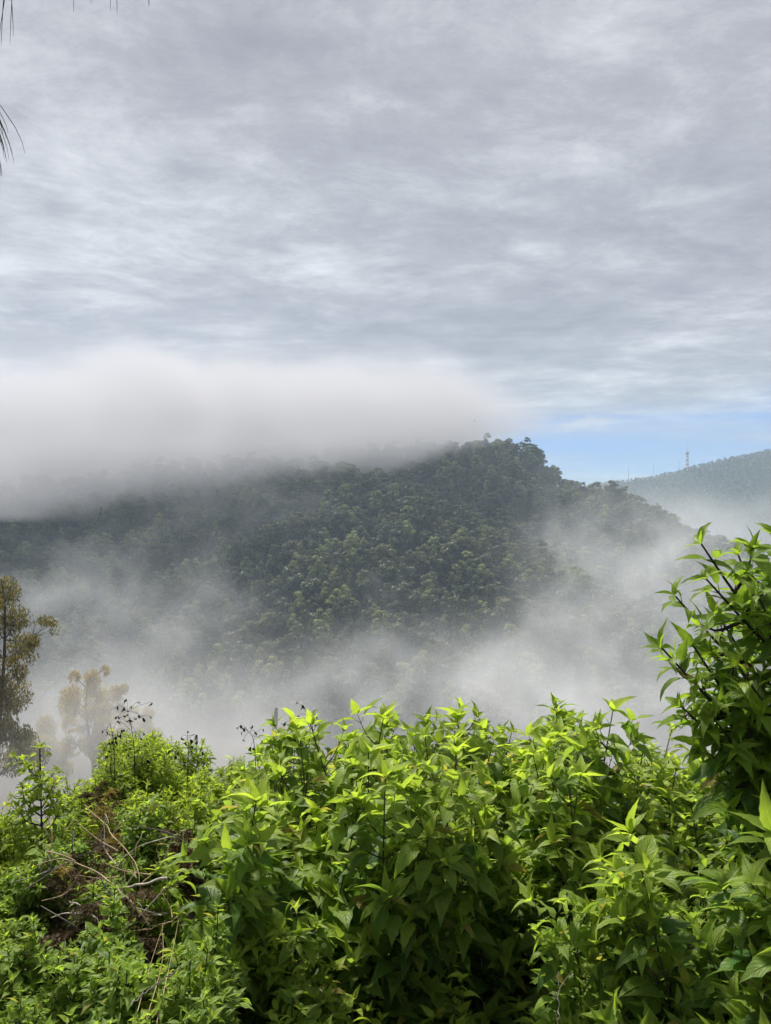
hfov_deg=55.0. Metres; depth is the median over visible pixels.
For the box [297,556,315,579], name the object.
forest tree
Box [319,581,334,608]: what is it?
forest tree
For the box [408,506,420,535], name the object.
forest tree
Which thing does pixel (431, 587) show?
forest tree
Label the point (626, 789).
leafy shrub
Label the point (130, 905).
dry twig
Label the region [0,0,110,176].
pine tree
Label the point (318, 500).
forest tree
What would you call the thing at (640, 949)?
leafy shrub
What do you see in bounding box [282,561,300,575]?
forest tree
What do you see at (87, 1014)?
ground cover plant
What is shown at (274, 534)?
forest tree
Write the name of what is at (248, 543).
forest tree
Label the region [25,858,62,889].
dry twig
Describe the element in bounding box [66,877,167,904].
fallen branch
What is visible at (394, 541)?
forest tree
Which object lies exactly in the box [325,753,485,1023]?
leafy shrub
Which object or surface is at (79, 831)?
fine leaved bush
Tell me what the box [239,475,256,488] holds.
forest tree
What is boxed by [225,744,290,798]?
leafy shrub
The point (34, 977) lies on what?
ground cover plant
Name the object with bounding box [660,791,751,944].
leafy shrub
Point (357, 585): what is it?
forest tree
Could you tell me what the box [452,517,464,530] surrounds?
forest tree
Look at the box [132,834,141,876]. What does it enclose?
dry twig
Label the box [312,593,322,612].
forest tree
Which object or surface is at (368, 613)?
forest tree
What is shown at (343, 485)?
forest tree
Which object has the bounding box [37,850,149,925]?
dry twig
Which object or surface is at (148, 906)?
dry twig
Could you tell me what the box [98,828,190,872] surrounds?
dead fern
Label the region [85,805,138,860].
plant
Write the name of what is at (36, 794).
lone shrub
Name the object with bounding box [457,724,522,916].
leafy shrub
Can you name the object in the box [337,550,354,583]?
forest tree
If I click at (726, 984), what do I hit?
leafy shrub
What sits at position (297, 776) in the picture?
leafy shrub
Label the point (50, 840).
dry twig
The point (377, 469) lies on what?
forest tree
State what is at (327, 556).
forest tree
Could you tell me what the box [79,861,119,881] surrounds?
dry twig
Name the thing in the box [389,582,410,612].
forest tree
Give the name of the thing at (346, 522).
forest tree
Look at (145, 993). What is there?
dry twig
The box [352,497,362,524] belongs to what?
forest tree
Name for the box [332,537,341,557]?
forest tree
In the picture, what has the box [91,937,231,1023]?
ground cover plant
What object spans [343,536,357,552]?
forest tree
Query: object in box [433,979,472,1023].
leafy shrub
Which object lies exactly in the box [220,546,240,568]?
forest tree
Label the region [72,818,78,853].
dry twig
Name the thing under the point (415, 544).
forest tree
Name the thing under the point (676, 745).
leafy shrub
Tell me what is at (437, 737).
leafy shrub
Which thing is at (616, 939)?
leafy shrub
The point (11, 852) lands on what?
fine leaved bush
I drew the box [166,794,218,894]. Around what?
leafy shrub
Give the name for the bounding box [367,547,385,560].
forest tree
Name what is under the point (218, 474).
forest tree
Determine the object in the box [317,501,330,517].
forest tree
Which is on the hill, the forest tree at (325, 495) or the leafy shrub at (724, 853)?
the forest tree at (325, 495)
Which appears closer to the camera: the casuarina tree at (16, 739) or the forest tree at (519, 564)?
the casuarina tree at (16, 739)
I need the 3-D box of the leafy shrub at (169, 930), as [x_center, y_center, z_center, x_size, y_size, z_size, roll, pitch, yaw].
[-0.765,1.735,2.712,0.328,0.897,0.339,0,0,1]
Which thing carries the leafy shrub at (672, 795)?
on the ground
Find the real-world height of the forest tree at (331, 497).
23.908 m
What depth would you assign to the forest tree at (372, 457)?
790.67 m
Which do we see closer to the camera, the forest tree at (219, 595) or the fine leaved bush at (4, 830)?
the fine leaved bush at (4, 830)
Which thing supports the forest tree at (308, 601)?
on the hill
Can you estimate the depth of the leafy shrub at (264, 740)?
4.27 m
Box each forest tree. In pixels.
[208,485,218,503]
[209,589,229,619]
[211,468,226,486]
[213,490,220,513]
[214,537,230,566]
[217,515,237,533]
[219,454,233,481]
[219,558,234,570]
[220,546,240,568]
[220,597,233,612]
[221,566,239,592]
[225,457,241,480]
[228,540,245,566]
[228,576,250,600]
[233,567,258,600]
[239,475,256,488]
[239,483,256,503]
[239,540,255,555]
[239,556,254,569]
[239,614,256,626]
[245,451,256,467]
[248,567,269,593]
[248,597,263,619]
[251,525,267,551]
[252,580,273,603]
[256,458,267,469]
[257,524,272,545]
[257,612,277,638]
[262,586,270,610]
[263,475,277,486]
[263,589,281,608]
[266,522,292,551]
[267,523,284,546]
[268,544,282,576]
[269,456,284,475]
[275,462,284,478]
[277,472,294,485]
[278,564,300,594]
[281,540,302,558]
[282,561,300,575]
[283,464,299,485]
[285,485,300,498]
[285,613,300,632]
[287,511,307,536]
[288,476,313,503]
[288,591,306,621]
[292,554,303,568]
[294,469,303,497]
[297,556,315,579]
[299,517,319,534]
[299,577,323,611]
[300,474,316,488]
[300,538,316,549]
[302,579,319,603]
[302,596,322,611]
[306,529,325,543]
[307,540,318,572]
[307,563,323,579]
[308,513,320,535]
[310,460,322,472]
[312,466,330,479]
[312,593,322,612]
[313,609,325,625]
[314,497,326,511]
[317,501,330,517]
[318,552,335,568]
[319,527,330,536]
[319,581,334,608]
[320,491,332,500]
[321,489,333,505]
[321,573,330,605]
[322,539,334,553]
[322,608,335,628]
[323,484,334,493]
[324,508,343,537]
[325,479,342,491]
[327,503,343,527]
[331,461,347,470]
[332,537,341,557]
[334,495,352,511]
[335,598,351,617]
[336,463,346,481]
[337,483,353,509]
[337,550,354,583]
[337,584,351,597]
[339,504,351,517]
[339,510,350,539]
[342,468,357,482]
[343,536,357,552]
[345,463,359,477]
[346,530,360,552]
[346,536,358,561]
[346,547,362,573]
[349,512,357,527]
[351,582,368,602]
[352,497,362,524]
[353,525,366,542]
[356,545,366,556]
[358,541,370,570]
[359,477,377,491]
[361,607,376,629]
[363,453,383,467]
[365,494,377,503]
[366,552,379,578]
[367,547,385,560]
[369,490,382,517]
[370,474,380,485]
[374,467,385,489]
[375,544,398,562]
[376,560,399,581]
[382,609,394,630]
[382,612,394,636]
[386,528,407,543]
[387,483,399,508]
[389,521,406,553]
[389,537,405,554]
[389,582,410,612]
[390,574,403,585]
[393,496,412,518]
[393,579,414,590]
[398,549,418,566]
[399,505,416,537]
[399,520,415,549]
[401,590,421,613]
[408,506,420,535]
[410,551,431,573]
[411,522,419,549]
[418,590,434,607]
[420,533,433,551]
[420,572,439,594]
[421,579,436,594]
[425,555,444,576]
[427,537,440,567]
[431,534,447,555]
[434,588,450,604]
[442,459,451,475]
[446,460,461,482]
[448,552,462,571]
[449,533,467,548]
[449,563,462,584]
[451,529,468,546]
[451,536,470,567]
[451,576,467,592]
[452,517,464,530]
[458,551,475,582]
[463,520,479,532]
[463,536,482,557]
[468,527,483,550]
[473,563,493,591]
[474,554,497,573]
[477,533,491,551]
[478,525,490,548]
[483,465,496,478]
[497,536,506,551]
[500,537,511,553]
[500,550,517,571]
[501,542,523,569]
[501,553,519,580]
[508,522,523,541]
[508,565,525,582]
[511,563,522,575]
[513,554,527,564]
[528,515,540,529]
[533,538,547,559]
[535,454,547,468]
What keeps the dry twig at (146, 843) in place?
on the ground cover plant at (116, 880)
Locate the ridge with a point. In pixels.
(729, 507)
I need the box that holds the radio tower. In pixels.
[685,452,688,470]
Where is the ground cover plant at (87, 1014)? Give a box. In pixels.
[78,958,169,1020]
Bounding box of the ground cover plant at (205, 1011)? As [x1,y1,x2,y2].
[136,899,254,1023]
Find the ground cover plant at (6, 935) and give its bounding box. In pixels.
[0,912,48,951]
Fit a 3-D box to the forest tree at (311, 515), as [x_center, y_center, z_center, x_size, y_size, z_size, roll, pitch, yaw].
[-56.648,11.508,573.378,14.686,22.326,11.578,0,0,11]
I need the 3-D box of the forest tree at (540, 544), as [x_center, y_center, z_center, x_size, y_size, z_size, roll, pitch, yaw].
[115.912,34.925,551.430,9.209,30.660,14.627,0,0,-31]
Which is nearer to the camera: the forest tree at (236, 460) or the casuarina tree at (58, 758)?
the casuarina tree at (58, 758)
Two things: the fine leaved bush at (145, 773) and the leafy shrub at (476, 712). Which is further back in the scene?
the leafy shrub at (476, 712)
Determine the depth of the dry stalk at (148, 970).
2.08 m
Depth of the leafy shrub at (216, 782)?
3.62 m
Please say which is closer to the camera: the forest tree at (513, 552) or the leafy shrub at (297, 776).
the leafy shrub at (297, 776)
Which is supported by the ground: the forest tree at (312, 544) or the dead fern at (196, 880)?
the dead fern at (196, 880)
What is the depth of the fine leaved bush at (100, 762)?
4.44 m
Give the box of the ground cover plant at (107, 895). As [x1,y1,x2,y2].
[74,881,138,947]
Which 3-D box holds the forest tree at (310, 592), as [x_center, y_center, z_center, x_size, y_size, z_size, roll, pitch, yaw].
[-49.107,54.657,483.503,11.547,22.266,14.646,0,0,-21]
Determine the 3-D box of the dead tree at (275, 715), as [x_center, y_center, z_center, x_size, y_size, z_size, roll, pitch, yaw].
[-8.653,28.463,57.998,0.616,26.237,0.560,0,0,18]
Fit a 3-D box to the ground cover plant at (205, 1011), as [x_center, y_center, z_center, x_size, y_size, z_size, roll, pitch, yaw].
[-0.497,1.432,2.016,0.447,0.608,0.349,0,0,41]
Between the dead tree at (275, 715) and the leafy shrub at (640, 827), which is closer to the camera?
the leafy shrub at (640, 827)
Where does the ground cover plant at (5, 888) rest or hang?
on the ground
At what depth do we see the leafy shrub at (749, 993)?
1.76 m
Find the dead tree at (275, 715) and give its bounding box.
[271,707,277,748]
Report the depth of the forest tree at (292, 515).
579.70 m
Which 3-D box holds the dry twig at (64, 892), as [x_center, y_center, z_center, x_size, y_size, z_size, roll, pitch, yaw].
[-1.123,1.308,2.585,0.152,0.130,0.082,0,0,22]
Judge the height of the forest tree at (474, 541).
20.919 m
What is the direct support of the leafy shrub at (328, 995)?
on the ground
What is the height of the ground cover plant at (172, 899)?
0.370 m
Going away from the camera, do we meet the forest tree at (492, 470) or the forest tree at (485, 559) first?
the forest tree at (485, 559)
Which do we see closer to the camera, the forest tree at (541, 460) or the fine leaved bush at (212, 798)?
the fine leaved bush at (212, 798)
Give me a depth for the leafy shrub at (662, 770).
3.81 m
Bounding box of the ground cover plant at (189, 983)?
[77,946,236,1023]
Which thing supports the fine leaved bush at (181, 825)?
on the ground
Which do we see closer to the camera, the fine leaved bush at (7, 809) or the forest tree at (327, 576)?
the fine leaved bush at (7, 809)
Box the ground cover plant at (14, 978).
[0,949,35,1023]
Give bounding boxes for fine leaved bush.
[0,801,15,858]
[0,813,30,869]
[0,838,67,902]
[0,839,38,878]
[15,821,38,856]
[34,815,81,861]
[50,754,153,844]
[55,772,101,838]
[70,804,90,848]
[77,788,155,859]
[83,794,175,861]
[91,735,172,812]
[93,728,142,773]
[94,729,147,800]
[111,801,218,867]
[116,779,177,832]
[118,729,176,784]
[131,745,192,813]
[154,736,216,781]
[155,788,212,832]
[159,759,199,816]
[172,764,231,839]
[174,773,206,802]
[196,757,213,788]
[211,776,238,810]
[212,755,248,811]
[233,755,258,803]
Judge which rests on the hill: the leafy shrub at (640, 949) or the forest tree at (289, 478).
the forest tree at (289, 478)
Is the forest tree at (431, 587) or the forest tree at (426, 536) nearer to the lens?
the forest tree at (431, 587)
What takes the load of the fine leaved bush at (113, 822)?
on the ground
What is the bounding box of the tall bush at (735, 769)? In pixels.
[636,522,770,919]
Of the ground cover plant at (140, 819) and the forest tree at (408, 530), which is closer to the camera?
the ground cover plant at (140, 819)
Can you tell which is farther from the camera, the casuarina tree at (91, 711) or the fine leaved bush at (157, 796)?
the casuarina tree at (91, 711)
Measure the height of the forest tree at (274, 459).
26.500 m
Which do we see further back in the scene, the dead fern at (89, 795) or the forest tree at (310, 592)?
the forest tree at (310, 592)
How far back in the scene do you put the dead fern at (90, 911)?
2.52 m
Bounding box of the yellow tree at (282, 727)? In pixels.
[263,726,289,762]
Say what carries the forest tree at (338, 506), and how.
on the hill
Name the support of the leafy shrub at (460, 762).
on the ground
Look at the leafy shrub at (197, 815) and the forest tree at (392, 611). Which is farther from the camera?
the forest tree at (392, 611)
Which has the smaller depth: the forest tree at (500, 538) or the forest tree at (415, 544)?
the forest tree at (415, 544)
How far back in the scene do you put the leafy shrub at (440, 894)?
2.55 m
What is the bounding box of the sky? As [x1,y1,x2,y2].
[0,0,770,487]
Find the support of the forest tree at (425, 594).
on the hill
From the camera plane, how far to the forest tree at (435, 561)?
494.96 m
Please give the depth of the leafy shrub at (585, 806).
3.02 m
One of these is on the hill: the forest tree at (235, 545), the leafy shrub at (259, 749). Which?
the forest tree at (235, 545)
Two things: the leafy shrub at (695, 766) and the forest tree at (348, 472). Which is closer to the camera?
the leafy shrub at (695, 766)
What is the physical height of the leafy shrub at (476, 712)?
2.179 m
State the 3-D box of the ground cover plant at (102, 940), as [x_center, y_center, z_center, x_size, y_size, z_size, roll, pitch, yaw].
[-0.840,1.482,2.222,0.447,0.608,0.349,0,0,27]
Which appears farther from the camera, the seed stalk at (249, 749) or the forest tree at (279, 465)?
the forest tree at (279, 465)
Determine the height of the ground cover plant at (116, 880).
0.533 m
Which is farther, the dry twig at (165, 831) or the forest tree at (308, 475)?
the forest tree at (308, 475)
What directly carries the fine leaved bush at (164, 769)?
on the ground
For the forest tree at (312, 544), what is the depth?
507.27 m
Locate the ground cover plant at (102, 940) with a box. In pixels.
[32,883,151,1023]
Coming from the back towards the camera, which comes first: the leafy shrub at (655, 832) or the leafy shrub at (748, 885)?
the leafy shrub at (655, 832)
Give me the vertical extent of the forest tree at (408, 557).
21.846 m
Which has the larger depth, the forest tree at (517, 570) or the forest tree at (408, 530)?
the forest tree at (408, 530)
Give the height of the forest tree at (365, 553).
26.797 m
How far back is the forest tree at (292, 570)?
498.90 m
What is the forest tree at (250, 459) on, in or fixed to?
on the hill
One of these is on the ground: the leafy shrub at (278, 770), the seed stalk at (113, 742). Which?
the leafy shrub at (278, 770)
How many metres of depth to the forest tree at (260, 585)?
495.63 m
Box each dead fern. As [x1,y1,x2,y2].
[26,841,135,977]
[27,883,170,958]
[72,833,201,907]
[74,780,124,832]
[96,810,171,833]
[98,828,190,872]
[147,816,216,867]
[168,828,217,887]
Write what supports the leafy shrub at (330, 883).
on the ground
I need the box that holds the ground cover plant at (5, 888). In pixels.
[0,870,58,943]
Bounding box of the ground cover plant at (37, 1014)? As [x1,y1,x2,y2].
[11,1000,52,1023]
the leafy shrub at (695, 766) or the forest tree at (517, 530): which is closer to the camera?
the leafy shrub at (695, 766)
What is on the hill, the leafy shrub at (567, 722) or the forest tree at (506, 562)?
the forest tree at (506, 562)
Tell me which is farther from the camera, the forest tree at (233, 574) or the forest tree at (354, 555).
the forest tree at (233, 574)
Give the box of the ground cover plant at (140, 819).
[113,798,177,909]
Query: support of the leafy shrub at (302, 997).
on the ground
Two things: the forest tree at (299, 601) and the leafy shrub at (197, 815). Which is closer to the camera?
the leafy shrub at (197, 815)
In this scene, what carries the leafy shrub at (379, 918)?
on the ground
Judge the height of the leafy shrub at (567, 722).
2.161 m
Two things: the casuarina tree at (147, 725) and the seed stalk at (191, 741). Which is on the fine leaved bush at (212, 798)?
the seed stalk at (191, 741)
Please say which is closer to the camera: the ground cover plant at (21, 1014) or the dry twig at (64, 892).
the ground cover plant at (21, 1014)
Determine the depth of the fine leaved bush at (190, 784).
4.19 m
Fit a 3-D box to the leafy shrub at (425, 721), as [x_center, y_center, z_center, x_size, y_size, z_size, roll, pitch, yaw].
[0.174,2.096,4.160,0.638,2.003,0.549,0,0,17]
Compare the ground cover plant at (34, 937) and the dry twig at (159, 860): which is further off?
the dry twig at (159, 860)
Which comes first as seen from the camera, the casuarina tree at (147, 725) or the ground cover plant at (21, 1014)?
the ground cover plant at (21, 1014)
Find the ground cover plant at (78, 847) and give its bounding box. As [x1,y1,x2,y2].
[58,840,107,906]
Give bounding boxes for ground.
[0,721,717,1000]
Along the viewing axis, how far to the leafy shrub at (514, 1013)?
2.63 m
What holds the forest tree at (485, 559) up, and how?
on the hill
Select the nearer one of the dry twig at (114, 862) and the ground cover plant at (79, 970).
the ground cover plant at (79, 970)
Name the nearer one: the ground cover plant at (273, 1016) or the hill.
the ground cover plant at (273, 1016)
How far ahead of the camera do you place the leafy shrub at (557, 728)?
3.73 m
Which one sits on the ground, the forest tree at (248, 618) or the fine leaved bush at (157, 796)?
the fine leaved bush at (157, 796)
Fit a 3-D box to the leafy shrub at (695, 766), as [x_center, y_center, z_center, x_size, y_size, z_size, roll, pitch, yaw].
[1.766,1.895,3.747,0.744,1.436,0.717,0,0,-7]
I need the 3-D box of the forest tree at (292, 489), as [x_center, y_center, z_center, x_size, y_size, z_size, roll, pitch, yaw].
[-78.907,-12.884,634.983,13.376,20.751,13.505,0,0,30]
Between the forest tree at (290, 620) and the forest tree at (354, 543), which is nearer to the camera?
the forest tree at (290, 620)
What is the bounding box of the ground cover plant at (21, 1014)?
[5,983,35,1023]
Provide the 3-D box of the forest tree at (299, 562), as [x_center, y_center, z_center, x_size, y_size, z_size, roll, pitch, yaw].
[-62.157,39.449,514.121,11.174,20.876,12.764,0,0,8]
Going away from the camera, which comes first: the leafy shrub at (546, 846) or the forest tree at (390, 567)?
the leafy shrub at (546, 846)
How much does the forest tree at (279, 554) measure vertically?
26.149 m
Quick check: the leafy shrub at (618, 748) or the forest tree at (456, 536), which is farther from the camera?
the forest tree at (456, 536)
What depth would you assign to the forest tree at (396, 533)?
525.87 m
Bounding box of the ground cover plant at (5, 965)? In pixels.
[0,939,42,1020]
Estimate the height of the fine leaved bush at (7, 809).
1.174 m
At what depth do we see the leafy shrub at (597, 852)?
2.55 m
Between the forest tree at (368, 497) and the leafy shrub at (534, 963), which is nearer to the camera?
the leafy shrub at (534, 963)
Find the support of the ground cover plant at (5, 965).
on the ground
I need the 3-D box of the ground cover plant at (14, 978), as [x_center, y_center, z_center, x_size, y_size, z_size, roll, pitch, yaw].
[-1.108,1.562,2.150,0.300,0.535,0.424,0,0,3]
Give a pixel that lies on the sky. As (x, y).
(232, 223)
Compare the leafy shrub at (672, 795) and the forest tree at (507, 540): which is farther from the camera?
the forest tree at (507, 540)
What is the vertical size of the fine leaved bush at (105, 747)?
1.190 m
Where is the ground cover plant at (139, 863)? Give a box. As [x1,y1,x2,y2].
[113,849,152,911]
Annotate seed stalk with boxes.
[102,721,124,798]
[105,699,152,800]
[168,731,205,803]
[237,725,263,767]
[282,702,329,793]
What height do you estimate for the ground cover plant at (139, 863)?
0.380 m
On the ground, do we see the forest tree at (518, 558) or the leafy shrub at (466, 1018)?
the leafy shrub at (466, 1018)
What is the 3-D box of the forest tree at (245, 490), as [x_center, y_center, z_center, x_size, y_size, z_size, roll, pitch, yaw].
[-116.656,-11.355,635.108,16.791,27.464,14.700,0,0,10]
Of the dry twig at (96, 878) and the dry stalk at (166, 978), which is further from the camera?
the dry twig at (96, 878)
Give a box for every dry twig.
[9,846,72,882]
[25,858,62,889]
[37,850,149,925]
[40,816,52,872]
[41,861,71,900]
[41,871,82,930]
[67,877,109,926]
[68,839,107,859]
[68,901,98,923]
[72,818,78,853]
[78,808,117,851]
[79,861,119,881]
[85,805,149,898]
[97,855,127,908]
[99,814,116,864]
[100,860,160,915]
[105,847,151,893]
[117,885,166,930]
[120,837,168,859]
[129,916,177,933]
[130,967,182,1006]
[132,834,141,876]
[137,809,188,844]
[141,836,172,882]
[160,873,172,917]
[546,971,569,1023]
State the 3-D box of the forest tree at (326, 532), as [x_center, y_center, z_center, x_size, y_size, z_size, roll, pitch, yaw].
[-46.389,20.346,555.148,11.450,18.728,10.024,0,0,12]
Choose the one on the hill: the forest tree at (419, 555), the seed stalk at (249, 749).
the forest tree at (419, 555)
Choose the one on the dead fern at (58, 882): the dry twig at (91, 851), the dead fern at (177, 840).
the dry twig at (91, 851)
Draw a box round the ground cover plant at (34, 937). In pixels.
[18,914,140,1021]
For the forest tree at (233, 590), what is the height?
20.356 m
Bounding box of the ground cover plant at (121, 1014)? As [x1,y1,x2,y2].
[85,934,188,1023]
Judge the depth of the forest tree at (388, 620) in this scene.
442.60 m
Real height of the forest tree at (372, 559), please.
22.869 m
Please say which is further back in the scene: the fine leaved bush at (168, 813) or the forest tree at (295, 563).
the forest tree at (295, 563)
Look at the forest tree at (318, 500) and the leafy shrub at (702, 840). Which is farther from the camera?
the forest tree at (318, 500)
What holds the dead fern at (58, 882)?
on the ground
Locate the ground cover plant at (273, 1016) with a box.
[269,1012,290,1023]
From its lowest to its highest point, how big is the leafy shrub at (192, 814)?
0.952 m
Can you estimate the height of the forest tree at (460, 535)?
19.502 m
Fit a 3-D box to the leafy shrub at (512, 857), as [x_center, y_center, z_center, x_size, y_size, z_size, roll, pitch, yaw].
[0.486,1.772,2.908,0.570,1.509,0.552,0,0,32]
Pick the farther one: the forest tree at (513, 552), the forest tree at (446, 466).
the forest tree at (446, 466)
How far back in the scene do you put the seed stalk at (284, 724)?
3.90 m
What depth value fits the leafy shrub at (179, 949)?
2.28 m
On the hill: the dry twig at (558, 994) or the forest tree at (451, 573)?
the forest tree at (451, 573)
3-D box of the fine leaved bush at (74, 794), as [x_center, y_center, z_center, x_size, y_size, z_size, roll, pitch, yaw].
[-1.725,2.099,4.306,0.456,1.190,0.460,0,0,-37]
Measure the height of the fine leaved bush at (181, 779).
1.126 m
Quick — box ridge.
[588,452,770,559]
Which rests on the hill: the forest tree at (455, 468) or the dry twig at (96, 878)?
the forest tree at (455, 468)
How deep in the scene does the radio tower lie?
2115.45 m
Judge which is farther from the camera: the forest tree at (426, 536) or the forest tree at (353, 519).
the forest tree at (353, 519)
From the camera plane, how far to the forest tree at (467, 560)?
490.27 m
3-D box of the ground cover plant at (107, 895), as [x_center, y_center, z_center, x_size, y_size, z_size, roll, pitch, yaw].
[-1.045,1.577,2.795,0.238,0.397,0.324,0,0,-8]
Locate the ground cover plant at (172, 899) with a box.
[132,833,183,909]
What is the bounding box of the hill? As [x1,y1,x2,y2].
[0,456,767,746]
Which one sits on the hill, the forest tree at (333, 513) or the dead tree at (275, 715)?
the forest tree at (333, 513)
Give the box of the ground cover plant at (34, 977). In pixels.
[0,936,46,997]
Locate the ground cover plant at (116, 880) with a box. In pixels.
[78,853,155,971]
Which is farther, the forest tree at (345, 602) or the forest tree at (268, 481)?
the forest tree at (268, 481)
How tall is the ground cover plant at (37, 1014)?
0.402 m
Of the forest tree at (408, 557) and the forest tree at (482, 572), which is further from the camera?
the forest tree at (408, 557)
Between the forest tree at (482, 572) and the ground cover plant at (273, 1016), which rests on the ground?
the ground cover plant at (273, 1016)
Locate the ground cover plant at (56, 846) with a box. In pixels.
[18,833,80,933]
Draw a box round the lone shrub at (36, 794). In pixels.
[0,742,84,866]
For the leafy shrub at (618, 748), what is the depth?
3.14 m
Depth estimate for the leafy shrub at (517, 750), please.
3.73 m
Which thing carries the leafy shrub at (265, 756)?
on the ground
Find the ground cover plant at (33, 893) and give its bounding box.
[9,856,74,951]
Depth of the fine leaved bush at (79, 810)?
3.93 m
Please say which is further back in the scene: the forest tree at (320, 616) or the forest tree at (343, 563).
the forest tree at (343, 563)
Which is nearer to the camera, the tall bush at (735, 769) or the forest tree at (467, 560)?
the tall bush at (735, 769)
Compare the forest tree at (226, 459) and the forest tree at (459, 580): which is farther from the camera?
the forest tree at (226, 459)
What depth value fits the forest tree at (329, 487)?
616.67 m
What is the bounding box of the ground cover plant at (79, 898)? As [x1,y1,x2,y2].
[62,867,122,967]
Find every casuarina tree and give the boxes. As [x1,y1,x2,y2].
[0,576,59,777]
[21,714,73,834]
[57,664,128,777]
[106,704,165,747]
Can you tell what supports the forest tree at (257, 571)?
on the hill
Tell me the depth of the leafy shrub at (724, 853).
2.83 m
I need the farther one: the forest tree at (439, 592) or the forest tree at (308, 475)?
the forest tree at (308, 475)
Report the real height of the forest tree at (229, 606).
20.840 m
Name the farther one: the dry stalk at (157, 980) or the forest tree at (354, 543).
the forest tree at (354, 543)
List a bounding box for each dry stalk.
[136,922,164,1013]
[144,929,163,1023]
[156,920,178,1023]
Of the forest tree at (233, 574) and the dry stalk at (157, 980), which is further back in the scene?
the forest tree at (233, 574)
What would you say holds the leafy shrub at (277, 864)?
on the ground
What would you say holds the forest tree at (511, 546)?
on the hill
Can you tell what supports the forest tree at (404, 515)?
on the hill
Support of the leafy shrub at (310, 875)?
on the ground
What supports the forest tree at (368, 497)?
on the hill
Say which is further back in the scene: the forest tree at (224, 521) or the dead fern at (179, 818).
the forest tree at (224, 521)
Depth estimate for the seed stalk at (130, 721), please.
3.90 m
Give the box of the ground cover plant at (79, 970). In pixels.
[42,945,98,1023]
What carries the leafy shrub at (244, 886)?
on the ground
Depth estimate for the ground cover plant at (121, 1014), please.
2.01 m
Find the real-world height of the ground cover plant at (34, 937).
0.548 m
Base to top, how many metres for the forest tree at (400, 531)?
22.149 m
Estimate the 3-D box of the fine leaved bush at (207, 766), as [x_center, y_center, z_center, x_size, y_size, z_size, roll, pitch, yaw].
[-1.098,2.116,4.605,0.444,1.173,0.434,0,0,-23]
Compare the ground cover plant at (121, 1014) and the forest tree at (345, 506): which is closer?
the ground cover plant at (121, 1014)
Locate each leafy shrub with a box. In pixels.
[142,859,208,955]
[149,772,293,1021]
[156,856,263,972]
[156,929,241,1023]
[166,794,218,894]
[173,922,254,1016]
[184,771,213,803]
[185,802,221,837]
[203,792,295,907]
[205,754,307,991]
[205,777,278,837]
[205,885,287,1023]
[215,773,324,1023]
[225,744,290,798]
[242,898,336,1023]
[244,824,295,996]
[254,748,303,914]
[254,937,377,1023]
[255,708,334,862]
[260,729,326,812]
[265,740,320,820]
[268,727,375,976]
[278,709,375,877]
[279,793,382,1023]
[281,726,336,806]
[293,950,355,1023]
[294,734,436,1016]
[322,698,418,842]
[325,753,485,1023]
[330,767,473,1023]
[345,712,415,781]
[348,709,412,813]
[364,736,499,1011]
[370,970,480,1023]
[374,720,466,882]
[386,722,472,978]
[411,705,467,881]
[424,730,511,1008]
[431,780,534,1023]
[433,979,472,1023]
[436,697,492,783]
[438,703,505,823]
[438,724,480,785]
[453,772,558,1023]
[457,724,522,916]
[458,749,569,1007]
[471,719,528,826]
[499,732,554,825]
[504,742,677,916]
[506,996,545,1023]
[507,716,575,995]
[511,872,629,1023]
[512,722,623,994]
[512,839,656,1012]
[515,754,611,1023]
[516,693,583,760]
[535,706,601,759]
[536,696,654,961]
[536,715,576,798]
[554,842,698,1023]
[578,797,747,1023]
[582,839,699,983]
[588,732,684,862]
[590,778,704,937]
[613,746,710,923]
[622,739,688,850]
[634,720,688,793]
[644,752,713,924]
[652,898,705,992]
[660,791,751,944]
[661,755,734,922]
[676,778,770,1023]
[678,792,770,1019]
[683,821,735,929]
[686,859,769,993]
[690,811,741,946]
[694,1006,769,1023]
[696,980,747,1022]
[708,820,753,922]
[708,936,770,1023]
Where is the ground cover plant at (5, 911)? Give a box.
[0,891,70,953]
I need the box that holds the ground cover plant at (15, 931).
[0,917,37,993]
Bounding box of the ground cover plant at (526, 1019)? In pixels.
[512,1011,540,1023]
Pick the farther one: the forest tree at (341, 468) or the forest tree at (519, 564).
the forest tree at (341, 468)
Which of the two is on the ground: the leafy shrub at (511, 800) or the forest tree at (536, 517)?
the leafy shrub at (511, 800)
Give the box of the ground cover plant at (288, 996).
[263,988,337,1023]
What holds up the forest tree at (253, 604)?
on the hill
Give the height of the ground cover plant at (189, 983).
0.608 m
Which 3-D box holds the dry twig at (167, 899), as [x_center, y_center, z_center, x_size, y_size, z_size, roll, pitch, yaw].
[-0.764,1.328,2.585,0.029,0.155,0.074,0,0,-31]
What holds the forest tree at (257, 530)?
on the hill
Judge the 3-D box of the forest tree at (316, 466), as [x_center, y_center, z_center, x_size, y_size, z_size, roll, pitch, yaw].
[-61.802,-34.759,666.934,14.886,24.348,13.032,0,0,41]

